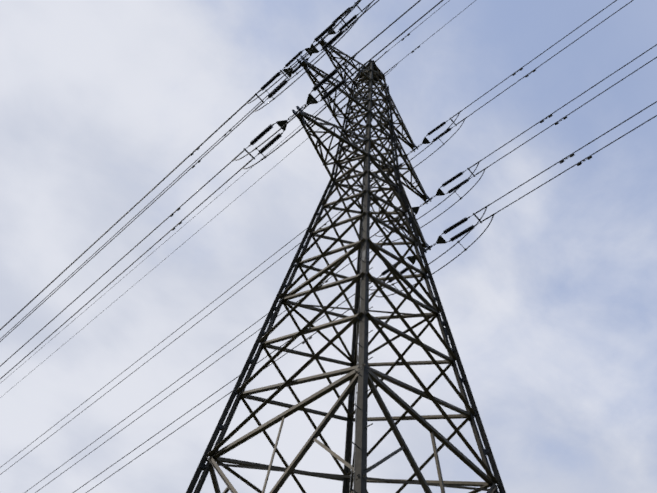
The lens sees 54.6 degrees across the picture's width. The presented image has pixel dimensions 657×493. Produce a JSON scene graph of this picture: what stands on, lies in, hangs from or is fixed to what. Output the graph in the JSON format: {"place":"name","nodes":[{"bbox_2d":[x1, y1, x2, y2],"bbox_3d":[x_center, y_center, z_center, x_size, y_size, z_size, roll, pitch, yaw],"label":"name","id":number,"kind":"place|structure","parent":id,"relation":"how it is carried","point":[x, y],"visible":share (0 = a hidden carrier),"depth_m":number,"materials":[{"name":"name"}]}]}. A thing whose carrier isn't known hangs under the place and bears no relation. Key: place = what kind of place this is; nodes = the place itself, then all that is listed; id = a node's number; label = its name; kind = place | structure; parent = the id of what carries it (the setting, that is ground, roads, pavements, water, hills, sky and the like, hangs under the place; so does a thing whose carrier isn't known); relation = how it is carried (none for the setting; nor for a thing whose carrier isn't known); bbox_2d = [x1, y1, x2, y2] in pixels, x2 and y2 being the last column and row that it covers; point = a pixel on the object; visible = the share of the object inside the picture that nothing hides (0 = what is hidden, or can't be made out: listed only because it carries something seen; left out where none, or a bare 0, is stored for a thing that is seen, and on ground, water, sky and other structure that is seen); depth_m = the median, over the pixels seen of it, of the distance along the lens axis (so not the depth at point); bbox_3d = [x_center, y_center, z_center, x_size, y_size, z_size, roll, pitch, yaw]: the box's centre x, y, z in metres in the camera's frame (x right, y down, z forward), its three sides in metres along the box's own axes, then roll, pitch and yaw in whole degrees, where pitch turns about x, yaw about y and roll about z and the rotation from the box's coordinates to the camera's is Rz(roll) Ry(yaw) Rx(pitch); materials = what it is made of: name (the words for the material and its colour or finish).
{"place":"outdoors","nodes":[
{"label":"outdoors","id":0,"kind":"place"},
{"bbox_2d":[0,0,656,492],"label":"sky","id":1,"kind":"structure","parent":0,"point":[551,312],"materials":[{"name":"blue"}]},
{"label":"ground","id":2,"kind":"structure","parent":0,"visible":0},
{"bbox_2d":[0,0,656,492],"bbox_3d":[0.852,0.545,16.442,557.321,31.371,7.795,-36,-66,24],"label":"lattice tower","id":3,"kind":"structure","parent":2,"relation":"on","point":[362,374],"depth_m":15.39,"materials":[{"name":"metal"}]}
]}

